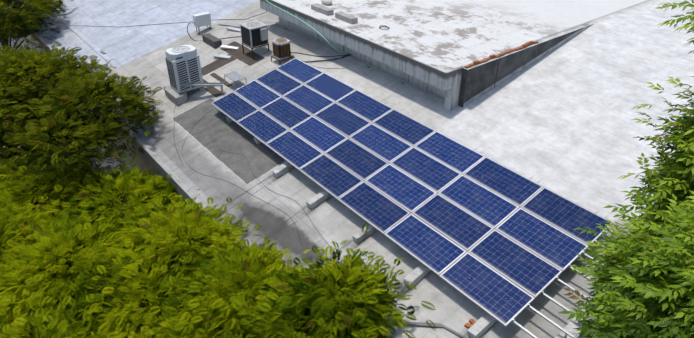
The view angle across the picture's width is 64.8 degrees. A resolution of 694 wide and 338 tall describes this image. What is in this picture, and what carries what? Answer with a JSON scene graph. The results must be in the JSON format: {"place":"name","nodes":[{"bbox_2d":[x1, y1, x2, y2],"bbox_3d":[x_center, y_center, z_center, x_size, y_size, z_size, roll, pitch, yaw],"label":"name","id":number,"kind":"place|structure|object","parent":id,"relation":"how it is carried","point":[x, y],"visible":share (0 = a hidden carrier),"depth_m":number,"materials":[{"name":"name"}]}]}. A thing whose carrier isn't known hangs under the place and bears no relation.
{"place":"outdoors","nodes":[
{"label":"outdoors","id":0,"kind":"place"},
{"bbox_2d":[0,1,43,38],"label":"shade tree","id":1,"kind":"object","parent":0,"point":[34,30],"visible":0.31,"depth_m":29.87,"materials":[{"name":"green plant"}]},
{"bbox_2d":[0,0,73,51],"bbox_3d":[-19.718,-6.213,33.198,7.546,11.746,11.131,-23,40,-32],"label":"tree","id":2,"kind":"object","parent":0,"point":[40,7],"depth_m":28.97,"materials":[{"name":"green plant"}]},
{"bbox_2d":[32,191,66,209],"bbox_3d":[-11.931,2.009,18.986,5.269,2.438,5.992,-23,40,-32],"label":"shade tree","id":3,"kind":"object","parent":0,"point":[52,201],"depth_m":18.58,"materials":[{"name":"green plant"}]},
{"bbox_2d":[0,85,121,166],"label":"dark shade tree","id":4,"kind":"object","parent":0,"point":[114,119],"visible":0.08,"depth_m":20.39,"materials":[{"name":"green plant"}]},
{"bbox_2d":[0,38,162,193],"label":"tree","id":5,"kind":"object","parent":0,"point":[48,106],"depth_m":19.81,"materials":[{"name":"green plant"}]},
{"bbox_2d":[0,35,201,221],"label":"building wall","id":6,"kind":"structure","parent":0,"point":[142,162],"depth_m":25.36,"materials":[{"name":"grey concrete"}]},
{"bbox_2d":[19,0,693,337],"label":"roof","id":7,"kind":"structure","parent":6,"relation":"on","point":[558,120],"depth_m":18.38,"materials":[{"name":"grey concrete"}]},
{"bbox_2d":[55,14,115,68],"bbox_3d":[-27.157,-15.878,42.826,0.100,0.082,52.400,-23,40,-32],"label":"roof upstand","id":8,"kind":"object","parent":7,"relation":"on","point":[88,44],"visible":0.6,"depth_m":28.35,"materials":[{"name":"grey concrete"}]},
{"bbox_2d":[78,60,108,70],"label":"ledge kerb","id":9,"kind":"structure","parent":7,"relation":"on","point":[100,63],"depth_m":25.71,"materials":[{"name":"paint"}]},
{"bbox_2d":[34,32,241,247],"bbox_3d":[-20.864,-9.767,34.479,0.190,0.595,76.400,-23,40,-32],"label":"roof ledge","id":10,"kind":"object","parent":7,"relation":"attached to","point":[153,159],"depth_m":19.36,"materials":[{"name":"grey concrete"}]},
{"bbox_2d":[69,12,265,26],"bbox_3d":[-9.599,-8.324,28.135,12.502,3.178,0.431,9,34,14],"label":"roof wire","id":11,"kind":"object","parent":7,"relation":"on","point":[179,22],"visible":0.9,"depth_m":28.32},
{"bbox_2d":[164,84,206,104],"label":"concrete block","id":12,"kind":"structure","parent":7,"relation":"on","point":[172,94],"depth_m":22.18,"materials":[{"name":"grey concrete"}]},
{"bbox_2d":[165,45,203,93],"bbox_3d":[-6.617,-4.073,22.209,1.111,1.665,0.824,-23,40,-32],"label":"air conditioning unit","id":13,"kind":"object","parent":12,"relation":"on","point":[183,63],"visible":1,"depth_m":21.87,"materials":[{"name":"white metal"}]},
{"bbox_2d":[181,83,223,98],"bbox_3d":[-5.780,-3.107,22.108,1.640,0.722,0.230,-1,33,-1],"label":"metal stand","id":14,"kind":"object","parent":7,"relation":"on","point":[184,85],"visible":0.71,"depth_m":22.00,"materials":[{"name":"metal"}]},
{"bbox_2d":[202,33,221,48],"bbox_3d":[-6.353,-6.017,25.770,0.380,0.380,1.240,-23,40,-32],"label":"concrete block","id":15,"kind":"object","parent":7,"relation":"on","point":[211,40],"depth_m":25.54,"materials":[{"name":"grey concrete"}]},
{"bbox_2d":[187,23,240,40],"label":"mini split lines","id":16,"kind":"object","parent":7,"relation":"on","point":[202,40],"visible":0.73,"depth_m":26.25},
{"bbox_2d":[213,26,240,58],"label":"foil wrapped ducts","id":17,"kind":"object","parent":7,"relation":"on","point":[219,56],"visible":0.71,"depth_m":25.01,"materials":[{"name":"metal"}]},
{"bbox_2d":[224,71,246,89],"bbox_3d":[-4.553,-3.569,22.363,0.544,0.498,0.864,-23,40,-32],"label":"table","id":18,"kind":"object","parent":7,"relation":"on","point":[234,76],"visible":0.9,"depth_m":22.21,"materials":[{"name":"metal"}]},
{"bbox_2d":[242,43,268,58],"bbox_3d":[-4.046,-5.327,24.294,0.860,0.531,0.860,-23,40,-32],"label":"metal stand","id":19,"kind":"object","parent":7,"relation":"on","point":[253,48],"visible":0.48,"depth_m":23.92,"materials":[{"name":"grey metal"}]},
{"bbox_2d":[240,20,268,47],"bbox_3d":[-4.012,-5.894,23.876,0.880,0.876,0.990,-23,40,-32],"label":"air conditioning unit","id":20,"kind":"object","parent":19,"relation":"on","point":[254,33],"visible":1,"depth_m":23.63,"materials":[{"name":"grey paint"}]},
{"bbox_2d":[182,107,339,261],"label":"array dc cables","id":21,"kind":"object","parent":7,"relation":"on","point":[264,185],"visible":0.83,"depth_m":17.17,"materials":[{"name":"black rubber"}]},
{"bbox_2d":[272,38,291,59],"bbox_3d":[-2.753,-5.092,23.084,0.630,0.716,0.630,-23,40,-32],"label":"rusty condenser unit","id":22,"kind":"object","parent":7,"relation":"on","point":[281,49],"visible":0.98,"depth_m":22.89,"materials":[{"name":"brown metal"}]},
{"bbox_2d":[271,56,293,64],"bbox_3d":[-2.753,-4.671,23.356,0.710,0.285,0.710,-23,40,-32],"label":"metal stand","id":23,"kind":"object","parent":7,"relation":"on","point":[279,60],"visible":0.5,"depth_m":23.08,"materials":[{"name":"grey metal"}]},
{"bbox_2d":[266,0,346,53],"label":"green hose","id":24,"kind":"object","parent":7,"relation":"on","point":[309,26],"visible":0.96,"depth_m":22.86,"materials":[{"name":"green"}]},
{"bbox_2d":[262,44,351,67],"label":"refrigerant lines","id":25,"kind":"object","parent":7,"relation":"on","point":[343,56],"visible":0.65,"depth_m":22.79,"materials":[{"name":"black rubber"}]},
{"bbox_2d":[218,22,440,98],"bbox_3d":[-1.099,-5.118,23.625,13.519,0.493,1.418,28,42,36],"label":"conduit pipe","id":26,"kind":"object","parent":7,"relation":"on","point":[368,65],"visible":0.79,"depth_m":22.05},
{"bbox_2d":[278,16,459,109],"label":"parapet wall","id":27,"kind":"structure","parent":7,"relation":"on","point":[450,96],"depth_m":21.03,"materials":[{"name":"grey concrete"}]},
{"bbox_2d":[260,0,648,90],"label":"slab","id":28,"kind":"structure","parent":27,"relation":"on","point":[440,44],"depth_m":21.80,"materials":[{"name":"white concrete"}]},
{"bbox_2d":[311,3,357,23],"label":"concrete blocks","id":29,"kind":"object","parent":28,"relation":"on","point":[340,15],"depth_m":22.40,"materials":[{"name":"grey concrete"}]},
{"bbox_2d":[458,21,596,106],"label":"wall","id":30,"kind":"structure","parent":27,"relation":"attached to","point":[477,79],"depth_m":19.08,"materials":[{"name":"paint"}]},
{"bbox_2d":[464,41,537,68],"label":"loose bricks","id":31,"kind":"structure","parent":30,"relation":"on","point":[492,56],"depth_m":18.84,"materials":[{"name":"brick"}]},
{"bbox_2d":[463,24,592,106],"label":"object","id":32,"kind":"structure","parent":30,"relation":"attached to","point":[521,68],"depth_m":19.98,"materials":[{"name":"paint"}]},
{"bbox_2d":[226,116,603,337],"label":"concrete blocks","id":33,"kind":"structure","parent":7,"relation":"on","point":[484,323],"depth_m":13.55,"materials":[{"name":"grey concrete"}]},
{"bbox_2d":[211,92,258,122],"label":"solar panel","id":34,"kind":"object","parent":33,"relation":"on","point":[234,107],"visible":0.88,"depth_m":20.37,"materials":[{"name":"glass"}]},
{"bbox_2d":[233,80,281,109],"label":"solar panel","id":35,"kind":"object","parent":33,"relation":"on","point":[256,94],"visible":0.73,"depth_m":20.76,"materials":[{"name":"glass"}]},
{"bbox_2d":[236,110,288,143],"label":"solar panel","id":36,"kind":"object","parent":33,"relation":"attached to","point":[262,127],"visible":0.85,"depth_m":19.07,"materials":[{"name":"glass"}]},
{"bbox_2d":[255,68,302,95],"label":"solar panel","id":37,"kind":"object","parent":33,"relation":"attached to","point":[278,82],"visible":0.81,"depth_m":21.16,"materials":[{"name":"glass"}]},
{"bbox_2d":[260,97,311,129],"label":"solar panel","id":38,"kind":"object","parent":33,"relation":"attached to","point":[287,114],"visible":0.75,"depth_m":19.46,"materials":[{"name":"glass"}]},
{"bbox_2d":[265,130,323,169],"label":"solar panel","id":39,"kind":"object","parent":33,"relation":"attached to","point":[294,150],"visible":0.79,"depth_m":17.77,"materials":[{"name":"glass"}]},
{"bbox_2d":[276,58,323,83],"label":"solar panel","id":40,"kind":"object","parent":33,"relation":"on","point":[300,71],"visible":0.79,"depth_m":21.56,"materials":[{"name":"glass"}]},
{"bbox_2d":[282,84,334,115],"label":"solar panel","id":41,"kind":"object","parent":33,"relation":"attached to","point":[307,99],"visible":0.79,"depth_m":19.86,"materials":[{"name":"glass"}]},
{"bbox_2d":[290,116,347,152],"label":"solar panel","id":42,"kind":"object","parent":33,"relation":"attached to","point":[319,135],"visible":0.85,"depth_m":18.17,"materials":[{"name":"glass"}]},
{"bbox_2d":[304,73,355,101],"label":"solar panel","id":43,"kind":"object","parent":33,"relation":"on","point":[330,87],"visible":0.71,"depth_m":20.27,"materials":[{"name":"glass"}]},
{"bbox_2d":[299,154,362,199],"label":"solar panel","id":44,"kind":"object","parent":33,"relation":"attached to","point":[333,178],"visible":0.88,"depth_m":16.46,"materials":[{"name":"glass"}]},
{"bbox_2d":[313,102,370,137],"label":"solar panel","id":45,"kind":"object","parent":33,"relation":"attached to","point":[342,120],"visible":0.88,"depth_m":18.56,"materials":[{"name":"glass"}]},
{"bbox_2d":[324,138,388,180],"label":"solar panel","id":46,"kind":"object","parent":33,"relation":"attached to","point":[358,160],"visible":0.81,"depth_m":16.86,"materials":[{"name":"glass"}]},
{"bbox_2d":[336,89,392,122],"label":"solar panel","id":47,"kind":"object","parent":33,"relation":"on","point":[365,106],"visible":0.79,"depth_m":18.96,"materials":[{"name":"glass"}]},
{"bbox_2d":[338,181,410,233],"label":"solar panel","id":48,"kind":"object","parent":33,"relation":"attached to","point":[375,208],"visible":0.94,"depth_m":15.16,"materials":[{"name":"glass"}]},
{"bbox_2d":[349,123,412,163],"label":"solar panel","id":49,"kind":"object","parent":33,"relation":"attached to","point":[386,146],"visible":0.92,"depth_m":17.26,"materials":[{"name":"glass"}]},
{"bbox_2d":[365,164,436,212],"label":"solar panel","id":50,"kind":"object","parent":33,"relation":"attached to","point":[410,194],"visible":0.88,"depth_m":15.55,"materials":[{"name":"glass"},{"name":"aluminium"},{"name":"silicon solar cells"}]},
{"bbox_2d":[372,109,435,146],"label":"solar panel","id":51,"kind":"object","parent":33,"relation":"on","point":[405,128],"visible":0.9,"depth_m":17.66,"materials":[{"name":"glass"}]},
{"bbox_2d":[215,60,618,337],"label":"mounting rails","id":52,"kind":"object","parent":33,"relation":"on","point":[555,302],"visible":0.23,"depth_m":12.04,"materials":[{"name":"silver metal"}]},
{"bbox_2d":[384,214,466,275],"bbox_3d":[1.963,1.884,13.924,0.994,0.061,1.958,-34,44,-23],"label":"solar panel","id":53,"kind":"object","parent":33,"relation":"attached to","point":[430,248],"visible":0.94,"depth_m":13.85,"materials":[{"name":"glass"},{"name":"aluminium"},{"name":"silicon solar cells"}]},
{"bbox_2d":[390,147,461,192],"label":"solar panel","id":54,"kind":"object","parent":33,"relation":"attached to","point":[432,173],"visible":0.88,"depth_m":15.96,"materials":[{"name":"glass"},{"name":"aluminium"},{"name":"silicon solar cells"}]},
{"bbox_2d":[414,131,485,173],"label":"solar panel","id":55,"kind":"object","parent":33,"relation":"on","point":[451,153],"visible":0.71,"depth_m":16.36,"materials":[{"name":"glass"},{"name":"aluminium"},{"name":"silicon solar cells"}]},
{"bbox_2d":[412,193,493,251],"bbox_3d":[2.740,1.362,14.323,0.994,0.061,1.958,-34,44,-23],"label":"solar panel","id":56,"kind":"object","parent":33,"relation":"attached to","point":[458,225],"visible":0.94,"depth_m":14.25,"materials":[{"name":"glass"},{"name":"aluminium"},{"name":"silicon solar cells"}]},
{"bbox_2d":[464,318,475,328],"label":"brick pieces","id":57,"kind":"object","parent":33,"relation":"on","point":[468,325],"depth_m":12.40,"materials":[{"name":"orange brick"}]},
{"bbox_2d":[438,174,519,228],"bbox_3d":[3.510,0.846,14.718,0.994,0.061,1.958,-34,45,-23],"label":"solar panel","id":58,"kind":"object","parent":33,"relation":"attached to","point":[482,203],"visible":0.92,"depth_m":14.65,"materials":[{"name":"glass"},{"name":"aluminium"},{"name":"silicon solar cells"}]},
{"bbox_2d":[439,252,534,326],"bbox_3d":[3.195,2.725,12.624,0.994,0.060,1.958,-34,44,-23],"label":"solar panel","id":59,"kind":"object","parent":33,"relation":"attached to","point":[500,298],"visible":1,"depth_m":12.55,"materials":[{"name":"glass"},{"name":"aluminium"},{"name":"silicon solar cells"}]},
{"bbox_2d":[463,157,543,206],"bbox_3d":[4.285,0.328,15.118,0.994,0.061,1.958,-34,45,-23],"label":"solar panel","id":60,"kind":"object","parent":33,"relation":"on","point":[512,186],"visible":0.9,"depth_m":15.05,"materials":[{"name":"glass"},{"name":"aluminium"},{"name":"silicon solar cells"}]},
{"bbox_2d":[468,229,562,297],"bbox_3d":[3.967,2.205,13.026,0.994,0.060,1.958,-34,44,-23],"label":"solar panel","id":61,"kind":"object","parent":33,"relation":"attached to","point":[526,270],"visible":0.96,"depth_m":12.95,"materials":[{"name":"glass"},{"name":"aluminium"},{"name":"silicon solar cells"}]},
{"bbox_2d":[495,207,588,270],"bbox_3d":[4.743,1.687,13.423,0.994,0.060,1.958,-34,44,-23],"label":"solar panel","id":62,"kind":"object","parent":33,"relation":"on","point":[550,243],"visible":0.94,"depth_m":13.35,"materials":[{"name":"glass"},{"name":"aluminium"},{"name":"silicon"}]},
{"bbox_2d":[521,187,612,245],"bbox_3d":[5.517,1.168,13.821,0.994,0.062,1.958,-34,45,-23],"label":"solar panel","id":63,"kind":"object","parent":33,"relation":"on","point":[558,211],"visible":0.83,"depth_m":13.79,"materials":[{"name":"glass"},{"name":"aluminium"},{"name":"silicon"}]},
{"bbox_2d":[375,321,466,337],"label":"pipe","id":64,"kind":"object","parent":7,"relation":"on","point":[433,324],"visible":0.5,"depth_m":12.55,"materials":[{"name":"grey metal"}]},
{"bbox_2d":[594,0,657,21],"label":"roof edge","id":65,"kind":"object","parent":7,"relation":"on","point":[622,11],"visible":1,"depth_m":23.23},
{"bbox_3d":[-2.561,-1.251,19.399,6.847,1.521,23.952,-23,40,-32],"label":"roof","id":66,"kind":"object","parent":7,"relation":"attached to","visible":0},
{"bbox_2d":[31,34,57,58],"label":"louvre slots","id":67,"kind":"object","parent":66,"relation":"attached to","point":[41,43],"visible":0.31,"depth_m":30.14,"materials":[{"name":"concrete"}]},
{"bbox_2d":[0,199,205,333],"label":"shade tree","id":68,"kind":"object","parent":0,"point":[95,271],"depth_m":15.42,"materials":[{"name":"green plant"}]},
{"bbox_2d":[0,156,261,337],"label":"tree","id":69,"kind":"object","parent":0,"point":[131,263],"depth_m":14.91,"materials":[{"name":"green plant"}]},
{"bbox_2d":[192,12,211,26],"bbox_3d":[-7.122,-7.317,26.798,0.850,0.550,0.333,-23,40,-32],"label":"electrical box","id":70,"kind":"object","parent":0,"point":[201,19],"visible":1,"depth_m":26.67,"materials":[{"name":"white paint"}]},
{"bbox_2d":[235,286,357,331],"bbox_3d":[-1.923,4.220,12.827,4.079,2.925,4.845,-23,40,-32],"label":"shade tree","id":71,"kind":"object","parent":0,"point":[342,294],"depth_m":12.23,"materials":[{"name":"green plant"}]},
{"bbox_2d":[321,0,331,4],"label":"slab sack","id":72,"kind":"object","parent":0,"point":[327,2],"visible":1,"depth_m":23.91,"materials":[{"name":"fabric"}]},
{"label":"ground","id":73,"kind":"structure","parent":0,"visible":0},
{"bbox_2d":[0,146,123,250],"bbox_3d":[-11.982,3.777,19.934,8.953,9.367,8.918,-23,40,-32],"label":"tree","id":74,"kind":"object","parent":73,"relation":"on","point":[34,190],"depth_m":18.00,"materials":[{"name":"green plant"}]},
{"bbox_2d":[128,223,435,337],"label":"tree","id":75,"kind":"object","parent":73,"relation":"on","point":[287,302],"depth_m":12.50,"materials":[{"name":"green plant"}]},
{"bbox_3d":[6.524,5.393,11.183,4.426,16.163,3.695,-23,40,-32],"label":"tree","id":76,"kind":"object","parent":73,"relation":"on","visible":0},
{"bbox_2d":[559,0,693,337],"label":"tree","id":77,"kind":"object","parent":76,"relation":"attached to","point":[644,273],"visible":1,"depth_m":8.91,"materials":[{"name":"green plant"}]}
]}

